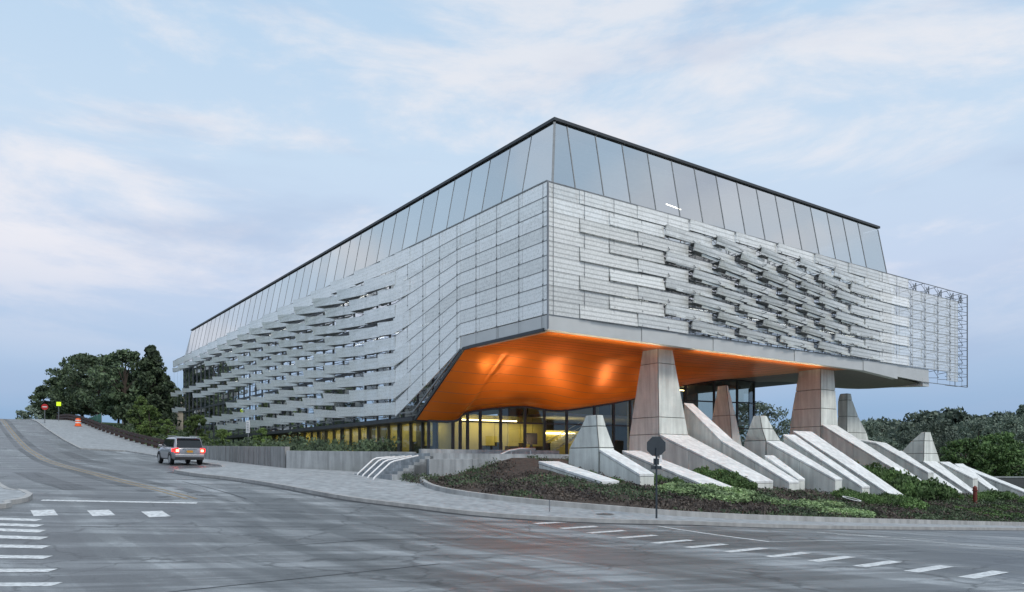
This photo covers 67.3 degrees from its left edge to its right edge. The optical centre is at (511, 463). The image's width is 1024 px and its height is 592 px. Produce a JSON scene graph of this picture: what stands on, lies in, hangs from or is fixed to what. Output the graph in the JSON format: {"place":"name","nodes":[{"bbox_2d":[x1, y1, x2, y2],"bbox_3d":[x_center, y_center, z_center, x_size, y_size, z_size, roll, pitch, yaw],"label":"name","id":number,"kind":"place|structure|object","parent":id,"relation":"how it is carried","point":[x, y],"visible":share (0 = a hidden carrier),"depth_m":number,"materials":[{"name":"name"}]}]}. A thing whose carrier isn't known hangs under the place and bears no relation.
{"place":"outdoors","nodes":[
{"label":"outdoors","id":0,"kind":"place"},
{"bbox_2d":[0,487,25,502],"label":"pavement","id":1,"kind":"structure","parent":0,"point":[6,494],"depth_m":25.24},
{"bbox_2d":[102,422,159,448],"bbox_3d":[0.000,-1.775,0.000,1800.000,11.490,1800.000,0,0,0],"label":"ground","id":2,"kind":"structure","parent":0,"point":[112,424],"depth_m":117.10,"materials":[{"name":"green plant"}]},
{"bbox_2d":[15,404,57,418],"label":"deciduous tree","id":3,"kind":"object","parent":2,"relation":"on","point":[31,412],"visible":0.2,"depth_m":167.68,"materials":[{"name":"green plant"}]},
{"bbox_2d":[28,376,84,419],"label":"deciduous tree","id":4,"kind":"object","parent":2,"relation":"on","point":[39,392],"visible":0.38,"depth_m":151.06,"materials":[{"name":"green plant"}]},
{"bbox_2d":[44,353,103,418],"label":"deciduous tree","id":5,"kind":"object","parent":2,"relation":"on","point":[59,395],"visible":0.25,"depth_m":136.66,"materials":[{"name":"green plant"}]},
{"bbox_2d":[61,354,130,414],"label":"deciduous tree","id":6,"kind":"object","parent":2,"relation":"on","point":[83,364],"visible":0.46,"depth_m":126.53,"materials":[{"name":"green plant"}]},
{"bbox_2d":[78,348,159,426],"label":"deciduous tree","id":7,"kind":"object","parent":2,"relation":"on","point":[106,401],"visible":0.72,"depth_m":112.53,"materials":[{"name":"green plant"}]},
{"bbox_2d":[126,396,150,429],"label":"young tree","id":8,"kind":"object","parent":2,"relation":"on","point":[140,400],"visible":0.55,"depth_m":95.82,"materials":[{"name":"green plant"}]},
{"bbox_2d":[111,344,182,426],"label":"conifer","id":9,"kind":"object","parent":2,"relation":"on","point":[152,369],"visible":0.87,"depth_m":112.55,"materials":[{"name":"green plant"}]},
{"bbox_2d":[134,405,163,436],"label":"young tree","id":10,"kind":"object","parent":2,"relation":"on","point":[151,412],"visible":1,"depth_m":87.37,"materials":[{"name":"green plant"}]},
{"bbox_2d":[122,402,182,431],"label":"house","id":11,"kind":"structure","parent":2,"relation":"on","point":[180,417],"depth_m":123.50,"materials":[{"name":"white glass"}]},
{"bbox_2d":[159,419,177,438],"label":"young tree","id":12,"kind":"object","parent":2,"relation":"on","point":[164,430],"visible":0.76,"depth_m":81.27,"materials":[{"name":"green plant"}]},
{"bbox_2d":[183,414,210,441],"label":"young tree","id":13,"kind":"object","parent":2,"relation":"on","point":[193,418],"visible":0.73,"depth_m":77.04,"materials":[{"name":"green plant"}]},
{"bbox_2d":[113,423,401,451],"bbox_3d":[-30.377,-2.837,76.578,8.186,5.383,70.242,0,0,-35],"label":"hedge","id":14,"kind":"object","parent":2,"relation":"on","point":[299,444],"visible":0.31,"depth_m":51.25,"materials":[{"name":"green plant"}]},
{"bbox_2d":[252,427,271,445],"bbox_3d":[-19.660,-1.454,60.246,1.702,2.784,1.672,0,0,-18],"label":"young tree","id":15,"kind":"object","parent":2,"relation":"on","point":[264,432],"visible":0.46,"depth_m":60.22,"materials":[{"name":"green plant"}]},
{"bbox_2d":[286,451,415,471],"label":"retaining wall","id":16,"kind":"structure","parent":2,"relation":"on","point":[355,461],"depth_m":44.55,"materials":[{"name":"concrete"}]},
{"bbox_2d":[427,459,505,475],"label":"retaining wall","id":17,"kind":"structure","parent":2,"relation":"on","point":[440,467],"depth_m":38.79,"materials":[{"name":"concrete"}]},
{"bbox_2d":[434,453,568,458],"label":"terrace","id":18,"kind":"structure","parent":2,"relation":"on","point":[467,456],"depth_m":40.37,"materials":[{"name":"concrete"}]},
{"bbox_2d":[209,429,232,445],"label":"young tree","id":19,"kind":"object","parent":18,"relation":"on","point":[222,434],"visible":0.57,"depth_m":65.96,"materials":[{"name":"green plant"}]},
{"bbox_2d":[419,449,558,453],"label":"bench wall","id":20,"kind":"structure","parent":18,"relation":"on","point":[483,451],"depth_m":46.06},
{"bbox_2d":[171,117,967,454],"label":"office building","id":21,"kind":"structure","parent":18,"relation":"on","point":[551,281],"depth_m":52.17,"materials":[{"name":"metal"}]},
{"bbox_2d":[264,422,437,451],"bbox_3d":[-18.497,-1.695,70.931,0.200,2.370,46.010,0,0,-36],"label":"window frame","id":22,"kind":"structure","parent":21,"relation":"in","point":[434,425],"depth_m":56.73,"materials":[{"name":"metal"}]},
{"bbox_2d":[287,423,420,445],"bbox_3d":[-15.496,-1.810,70.012,0.050,2.580,30.600,0,0,-36],"label":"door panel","id":23,"kind":"structure","parent":21,"relation":"in","point":[383,429],"depth_m":62.90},
{"bbox_2d":[183,286,527,443],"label":"window frame","id":24,"kind":"structure","parent":21,"relation":"in","point":[365,326],"depth_m":81.90,"materials":[{"name":"metal"}]},
{"bbox_2d":[184,136,531,363],"bbox_3d":[-23.220,-16.360,78.164,1.179,5.728,82.195,0,0,-36],"label":"window frame","id":25,"kind":"structure","parent":21,"relation":"in","point":[531,136],"depth_m":60.77,"materials":[{"name":"metal"}]},
{"bbox_2d":[551,122,886,283],"bbox_3d":[16.078,-16.360,52.424,35.248,5.752,1.287,0,0,-36],"label":"window frame","id":26,"kind":"structure","parent":21,"relation":"in","point":[554,123],"depth_m":49.52,"materials":[{"name":"metal"}]},
{"bbox_2d":[609,234,872,357],"bbox_3d":[16.484,-10.405,51.992,35.240,6.410,0.105,0,0,-36],"label":"window frame","id":27,"kind":"structure","parent":21,"relation":"in","point":[777,269],"depth_m":53.01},
{"bbox_2d":[712,385,741,444],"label":"concrete pier","id":28,"kind":"structure","parent":18,"relation":"on","point":[724,419],"depth_m":55.95,"materials":[{"name":"concrete"}]},
{"bbox_2d":[838,393,867,439],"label":"concrete pier","id":29,"kind":"structure","parent":18,"relation":"on","point":[849,421],"depth_m":61.98,"materials":[{"name":"concrete"}]},
{"bbox_2d":[734,401,790,446],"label":"deciduous tree","id":30,"kind":"object","parent":2,"relation":"on","point":[761,407],"visible":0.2,"depth_m":148.43,"materials":[{"name":"green plant"}]},
{"bbox_2d":[861,419,899,446],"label":"deciduous tree","id":31,"kind":"object","parent":2,"relation":"on","point":[871,429],"visible":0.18,"depth_m":182.77,"materials":[{"name":"green plant"}]},
{"bbox_2d":[866,416,904,437],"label":"deciduous tree","id":32,"kind":"object","parent":2,"relation":"on","point":[885,421],"visible":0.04,"depth_m":202.14,"materials":[{"name":"green plant"}]},
{"bbox_2d":[868,435,905,450],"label":"deciduous tree","id":33,"kind":"object","parent":2,"relation":"on","point":[890,442],"visible":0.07,"depth_m":132.79,"materials":[{"name":"green plant"}]},
{"bbox_2d":[897,418,966,460],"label":"deciduous tree","id":34,"kind":"object","parent":2,"relation":"on","point":[942,438],"visible":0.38,"depth_m":138.25,"materials":[{"name":"green plant"}]},
{"bbox_2d":[885,406,1005,440],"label":"deciduous tree","id":35,"kind":"object","parent":2,"relation":"on","point":[955,416],"visible":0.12,"depth_m":173.43,"materials":[{"name":"green plant"}]},
{"bbox_2d":[939,437,998,475],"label":"deciduous tree","id":36,"kind":"object","parent":2,"relation":"on","point":[972,450],"visible":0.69,"depth_m":123.59,"materials":[{"name":"green plant"}]},
{"bbox_2d":[935,418,1020,471],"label":"deciduous tree","id":37,"kind":"object","parent":2,"relation":"on","point":[973,425],"visible":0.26,"depth_m":148.78,"materials":[{"name":"green plant"}]},
{"bbox_2d":[963,431,1023,475],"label":"deciduous tree","id":38,"kind":"object","parent":2,"relation":"on","point":[1010,456],"visible":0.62,"depth_m":125.25,"materials":[{"name":"green plant"}]},
{"bbox_2d":[969,410,1023,474],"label":"deciduous tree","id":39,"kind":"object","parent":2,"relation":"on","point":[993,417],"visible":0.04,"depth_m":183.50,"materials":[{"name":"green plant"}]},
{"bbox_2d":[986,413,1023,475],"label":"deciduous tree","id":40,"kind":"object","parent":2,"relation":"on","point":[1009,423],"visible":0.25,"depth_m":163.76,"materials":[{"name":"green plant"}]},
{"bbox_2d":[993,476,1023,487],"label":"boundary wall","id":41,"kind":"structure","parent":2,"relation":"on","point":[1018,481],"depth_m":91.98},
{"bbox_2d":[0,419,1023,591],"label":"road","id":42,"kind":"structure","parent":0,"point":[221,538],"depth_m":18.38,"materials":[{"name":"asphalt"}]},
{"bbox_2d":[0,482,32,508],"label":"kerb","id":43,"kind":"structure","parent":42,"relation":"on","point":[26,497],"depth_m":24.32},
{"bbox_2d":[0,523,42,526],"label":"road marking","id":44,"kind":"object","parent":42,"relation":"on","point":[25,525],"visible":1,"depth_m":20.31,"materials":[{"name":"white paint"}]},
{"bbox_2d":[0,528,44,531],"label":"road marking","id":45,"kind":"object","parent":42,"relation":"on","point":[20,530],"visible":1,"depth_m":19.56,"materials":[{"name":"white paint"}]},
{"bbox_2d":[0,535,45,539],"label":"road marking","id":46,"kind":"object","parent":42,"relation":"on","point":[20,537],"visible":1,"depth_m":18.66,"materials":[{"name":"white paint"}]},
{"bbox_2d":[0,544,47,547],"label":"road marking","id":47,"kind":"object","parent":42,"relation":"on","point":[21,546],"visible":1,"depth_m":17.57,"materials":[{"name":"white paint"}]},
{"bbox_2d":[0,555,49,558],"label":"road marking","id":48,"kind":"object","parent":42,"relation":"on","point":[24,556],"visible":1,"depth_m":16.31,"materials":[{"name":"white paint"}]},
{"bbox_2d":[0,569,54,571],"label":"road marking","id":49,"kind":"object","parent":42,"relation":"on","point":[24,570],"visible":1,"depth_m":14.73,"materials":[{"name":"white paint"}]},
{"bbox_2d":[0,582,61,585],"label":"road marking","id":50,"kind":"object","parent":42,"relation":"on","point":[31,584],"visible":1,"depth_m":13.25,"materials":[{"name":"white paint"}]},
{"bbox_2d":[31,510,57,515],"bbox_3d":[-13.700,1.439,22.500,0.600,0.104,1.240,0,0,-36],"label":"road marking","id":51,"kind":"object","parent":42,"relation":"on","point":[43,512],"visible":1,"depth_m":22.46,"materials":[{"name":"white paint"}]},
{"bbox_2d":[13,472,94,489],"bbox_3d":[-19.751,0.688,32.636,1.309,0.562,10.897,0,0,-41],"label":"road patch","id":52,"kind":"object","parent":42,"relation":"on","point":[43,478],"visible":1,"depth_m":31.73,"materials":[{"name":"asphalt"}]},
{"bbox_2d":[0,422,170,497],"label":"road patch","id":53,"kind":"object","parent":42,"relation":"on","point":[15,444],"visible":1,"depth_m":40.23,"materials":[{"name":"asphalt"}]},
{"bbox_2d":[60,452,113,463],"bbox_3d":[-32.486,-0.511,57.831,1.185,1.029,21.030,0,0,-37],"label":"road patch","id":54,"kind":"object","parent":42,"relation":"on","point":[76,456],"visible":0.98,"depth_m":56.91,"materials":[{"name":"asphalt"}]},
{"bbox_2d":[1,419,197,498],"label":"road marking","id":55,"kind":"object","parent":42,"relation":"on","point":[90,473],"visible":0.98,"depth_m":36.54,"materials":[{"name":"yellow paint"}]},
{"bbox_2d":[87,510,114,515],"bbox_3d":[-12.300,1.473,23.000,0.600,0.104,1.240,0,0,-36],"label":"road marking","id":56,"kind":"object","parent":42,"relation":"on","point":[100,512],"visible":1,"depth_m":22.97,"materials":[{"name":"white paint"}]},
{"bbox_2d":[3,419,215,496],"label":"road marking","id":57,"kind":"object","parent":42,"relation":"on","point":[23,438],"visible":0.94,"depth_m":41.77,"materials":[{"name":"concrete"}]},
{"bbox_2d":[41,500,197,503],"bbox_3d":[-13.000,1.266,25.550,4.730,0.173,0.320,0,0,-13],"label":"road marking","id":58,"kind":"object","parent":42,"relation":"on","point":[120,501],"visible":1,"depth_m":25.54,"materials":[{"name":"white paint"}]},
{"bbox_2d":[141,511,169,516],"bbox_3d":[-10.800,1.526,23.300,0.600,0.105,1.240,0,0,-36],"label":"road marking","id":59,"kind":"object","parent":42,"relation":"on","point":[155,514],"visible":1,"depth_m":23.28,"materials":[{"name":"white paint"}]},
{"bbox_2d":[157,435,204,464],"bbox_3d":[-22.131,-0.913,51.259,2.320,1.885,4.980,0,2,-37],"label":"parked car","id":60,"kind":"object","parent":42,"relation":"on","point":[171,450],"visible":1,"depth_m":49.56,"materials":[{"name":"paint"}]},
{"bbox_2d":[170,563,439,591],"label":"road crack","id":61,"kind":"object","parent":42,"relation":"on","point":[298,578],"visible":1,"depth_m":14.01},
{"bbox_2d":[26,419,1023,529],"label":"kerb","id":62,"kind":"structure","parent":42,"relation":"on","point":[508,515],"depth_m":27.98,"materials":[{"name":"concrete"}]},
{"bbox_2d":[167,471,1023,530],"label":"gutter","id":63,"kind":"object","parent":42,"relation":"on","point":[540,520],"visible":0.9,"depth_m":27.62,"materials":[{"name":"concrete"}]},
{"bbox_2d":[420,476,1023,525],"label":"kerb","id":64,"kind":"structure","parent":42,"relation":"on","point":[426,483],"depth_m":30.28,"materials":[{"name":"concrete"}]},
{"bbox_2d":[807,556,853,561],"bbox_3d":[7.040,2.094,16.900,1.440,0.001,0.300,0,0,-36],"label":"road marking","id":65,"kind":"object","parent":42,"relation":"on","point":[831,558],"visible":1,"depth_m":16.95,"materials":[{"name":"white paint"}]},
{"bbox_2d":[853,561,898,566],"bbox_3d":[7.650,2.094,16.060,1.440,0.001,0.300,0,0,-36],"label":"road marking","id":66,"kind":"object","parent":42,"relation":"on","point":[875,564],"visible":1,"depth_m":16.10,"materials":[{"name":"white paint"}]},
{"bbox_2d":[904,565,952,571],"bbox_3d":[8.310,2.094,15.310,1.440,0.001,0.300,0,0,-36],"label":"road marking","id":67,"kind":"object","parent":42,"relation":"on","point":[930,568],"visible":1,"depth_m":15.33,"materials":[{"name":"white paint"}]},
{"bbox_2d":[959,570,1007,578],"bbox_3d":[8.910,2.094,14.510,1.440,0.001,0.300,0,0,-36],"label":"road marking","id":68,"kind":"object","parent":42,"relation":"on","point":[982,574],"visible":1,"depth_m":14.50,"materials":[{"name":"white paint"}]},
{"bbox_2d":[0,0,1023,440],"label":"sky","id":69,"kind":"structure","parent":0,"point":[164,163],"materials":[{"name":"blue"}]},
{"bbox_2d":[33,419,1023,527],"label":"pavement","id":70,"kind":"structure","parent":0,"point":[347,483],"depth_m":33.33,"materials":[{"name":"concrete"}]},
{"bbox_2d":[56,414,164,447],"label":"rail fence","id":71,"kind":"object","parent":70,"relation":"on","point":[111,429],"visible":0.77,"depth_m":92.69,"materials":[{"name":"brown wood"}]},
{"bbox_2d":[203,446,289,467],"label":"boundary wall","id":72,"kind":"structure","parent":70,"relation":"on","point":[274,456],"depth_m":50.71,"materials":[{"name":"concrete"}]},
{"bbox_2d":[355,453,433,479],"bbox_3d":[-6.141,0.490,39.567,2.300,2.020,4.400,0,0,-36],"label":"stair","id":73,"kind":"object","parent":70,"relation":"on","point":[416,465],"visible":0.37,"depth_m":38.22,"materials":[{"name":"concrete"}]},
{"bbox_2d":[647,437,665,517],"bbox_3d":[5.000,0.488,26.600,0.665,2.833,0.070,0,0,-8],"label":"stop sign","id":74,"kind":"object","parent":70,"relation":"on","point":[656,446],"visible":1,"depth_m":26.61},
{"bbox_2d":[526,433,536,447],"bbox_3d":[1.278,-1.270,50.934,0.900,1.500,0.450,0,0,-36],"label":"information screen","id":75,"kind":"object","parent":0,"point":[531,438],"visible":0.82,"depth_m":50.84,"materials":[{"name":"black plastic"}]},
{"bbox_2d":[425,458,1021,521],"bbox_3d":[21.939,1.916,47.838,58.191,4.648,15.840,0,0,-36],"label":"planting bed","id":76,"kind":"object","parent":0,"point":[526,464],"visible":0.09,"depth_m":35.07,"materials":[{"name":"plant"}]},
{"bbox_2d":[539,461,618,484],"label":"concrete beam","id":77,"kind":"structure","parent":76,"relation":"on","point":[564,468],"depth_m":36.76,"materials":[{"name":"concrete"}]},
{"bbox_2d":[569,415,653,485],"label":"concrete pier","id":78,"kind":"structure","parent":76,"relation":"on","point":[592,449],"depth_m":38.52,"materials":[{"name":"concrete"}]},
{"bbox_2d":[622,450,730,487],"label":"concrete beam","id":79,"kind":"structure","parent":76,"relation":"on","point":[645,461],"depth_m":41.02,"materials":[{"name":"concrete"}]},
{"bbox_2d":[657,482,701,494],"bbox_3d":[7.408,1.133,34.891,2.310,0.618,2.329,0,0,-23],"label":"shrub","id":80,"kind":"object","parent":76,"relation":"on","point":[673,489],"visible":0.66,"depth_m":34.03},
{"bbox_2d":[676,483,715,495],"bbox_3d":[7.890,1.198,34.954,2.467,0.662,2.188,0,0,-7],"label":"shrub","id":81,"kind":"object","parent":76,"relation":"on","point":[688,486],"visible":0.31,"depth_m":34.28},
{"bbox_2d":[629,349,772,488],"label":"concrete pier","id":82,"kind":"structure","parent":76,"relation":"on","point":[658,411],"depth_m":47.28,"materials":[{"name":"concrete"}]},
{"bbox_2d":[400,454,1023,521],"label":"ground cover","id":83,"kind":"object","parent":76,"relation":"on","point":[793,511],"visible":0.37,"depth_m":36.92,"materials":[{"name":"green plant"}]},
{"bbox_2d":[707,471,737,483],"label":"shrub","id":84,"kind":"object","parent":76,"relation":"on","point":[717,476],"visible":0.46,"depth_m":40.87,"materials":[{"name":"green plant"}]},
{"bbox_2d":[697,490,751,503],"bbox_3d":[9.222,1.484,33.758,2.465,0.662,2.186,0,0,26],"label":"shrub","id":85,"kind":"object","parent":76,"relation":"on","point":[732,497],"visible":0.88,"depth_m":33.36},
{"bbox_2d":[726,486,755,498],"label":"shrub","id":86,"kind":"object","parent":76,"relation":"on","point":[748,492],"visible":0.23,"depth_m":35.39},
{"bbox_2d":[684,403,798,489],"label":"concrete beam","id":87,"kind":"structure","parent":76,"relation":"on","point":[702,427],"depth_m":46.89,"materials":[{"name":"concrete"}]},
{"bbox_2d":[732,477,757,490],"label":"shrub","id":88,"kind":"object","parent":76,"relation":"on","point":[744,483],"visible":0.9,"depth_m":39.72,"materials":[{"name":"green plant"}]},
{"bbox_2d":[752,494,778,503],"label":"shrub","id":89,"kind":"object","parent":76,"relation":"on","point":[761,497],"visible":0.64,"depth_m":35.04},
{"bbox_2d":[765,455,804,489],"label":"concrete beam","id":90,"kind":"structure","parent":76,"relation":"on","point":[777,463],"depth_m":44.84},
{"bbox_2d":[744,415,841,493],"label":"concrete pier","id":91,"kind":"structure","parent":76,"relation":"on","point":[762,439],"depth_m":46.40,"materials":[{"name":"concrete"}]},
{"bbox_2d":[780,499,821,509],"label":"shrub","id":92,"kind":"object","parent":76,"relation":"on","point":[799,503],"visible":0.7,"depth_m":34.89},
{"bbox_2d":[783,434,869,493],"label":"concrete beam","id":93,"kind":"structure","parent":76,"relation":"on","point":[849,479],"depth_m":46.28,"materials":[{"name":"concrete"}]},
{"bbox_2d":[810,506,844,514],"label":"shrub","id":94,"kind":"object","parent":76,"relation":"on","point":[829,509],"visible":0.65,"depth_m":34.43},
{"bbox_2d":[811,499,847,507],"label":"shrub","id":95,"kind":"object","parent":76,"relation":"on","point":[833,503],"visible":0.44,"depth_m":36.82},
{"bbox_2d":[793,431,901,494],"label":"concrete beam","id":96,"kind":"structure","parent":76,"relation":"on","point":[877,485],"depth_m":47.90,"materials":[{"name":"concrete"}]},
{"bbox_2d":[836,490,861,500],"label":"shrub","id":97,"kind":"object","parent":76,"relation":"on","point":[852,494],"visible":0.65,"depth_m":41.75,"materials":[{"name":"green plant"}]},
{"bbox_2d":[790,369,920,479],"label":"concrete pier","id":98,"kind":"structure","parent":76,"relation":"on","point":[814,410],"depth_m":57.22,"materials":[{"name":"concrete"}]},
{"bbox_2d":[840,507,875,517],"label":"shrub","id":99,"kind":"object","parent":76,"relation":"on","point":[869,514],"visible":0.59,"depth_m":34.38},
{"bbox_2d":[859,439,933,479],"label":"concrete beam","id":100,"kind":"structure","parent":76,"relation":"on","point":[904,461],"depth_m":56.72,"materials":[{"name":"concrete"}]},
{"bbox_2d":[889,479,916,496],"bbox_3d":[23.694,1.582,47.019,2.085,1.355,2.313,0,0,33],"label":"shrub","id":101,"kind":"object","parent":76,"relation":"on","point":[907,491],"visible":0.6,"depth_m":46.30,"materials":[{"name":"green plant"}]},
{"bbox_2d":[883,469,935,499],"bbox_3d":[24.152,1.307,47.248,3.043,1.966,3.069,0,0,-13],"label":"shrub","id":102,"kind":"object","parent":76,"relation":"on","point":[900,476],"visible":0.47,"depth_m":46.69,"materials":[{"name":"green plant"}]},
{"bbox_2d":[896,496,929,509],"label":"shrub","id":103,"kind":"object","parent":76,"relation":"on","point":[920,504],"visible":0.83,"depth_m":41.86,"materials":[{"name":"green plant"}]},
{"bbox_2d":[906,475,935,499],"bbox_3d":[24.703,1.470,47.470,2.490,1.618,2.763,0,0,45],"label":"shrub","id":104,"kind":"object","parent":76,"relation":"on","point":[924,496],"visible":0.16,"depth_m":46.87,"materials":[{"name":"green plant"}]},
{"bbox_2d":[900,451,961,492],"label":"concrete beam","id":105,"kind":"structure","parent":76,"relation":"on","point":[940,479],"depth_m":57.35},
{"bbox_2d":[903,432,972,494],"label":"concrete pier","id":106,"kind":"structure","parent":76,"relation":"on","point":[920,448],"depth_m":60.94,"materials":[{"name":"concrete"}]},
{"bbox_2d":[924,477,951,500],"bbox_3d":[26.920,1.640,49.244,2.247,1.644,2.534,0,0,4],"label":"shrub","id":107,"kind":"object","parent":76,"relation":"on","point":[942,491],"visible":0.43,"depth_m":48.47,"materials":[{"name":"green plant"}]},
{"bbox_2d":[940,462,977,489],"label":"concrete beam","id":108,"kind":"structure","parent":76,"relation":"on","point":[968,479],"depth_m":60.60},
{"bbox_2d":[955,464,998,491],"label":"concrete beam","id":109,"kind":"structure","parent":76,"relation":"on","point":[983,485],"depth_m":61.37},
{"bbox_2d":[968,491,996,501],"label":"shrub","id":110,"kind":"object","parent":76,"relation":"on","point":[981,496],"visible":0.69,"depth_m":52.83,"materials":[{"name":"green plant"}]},
{"bbox_2d":[979,488,1008,499],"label":"shrub","id":111,"kind":"object","parent":76,"relation":"on","point":[993,493],"visible":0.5,"depth_m":55.63,"materials":[{"name":"green plant"}]},
{"bbox_2d":[967,466,1023,497],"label":"concrete beam","id":112,"kind":"structure","parent":76,"relation":"on","point":[1001,485],"depth_m":62.28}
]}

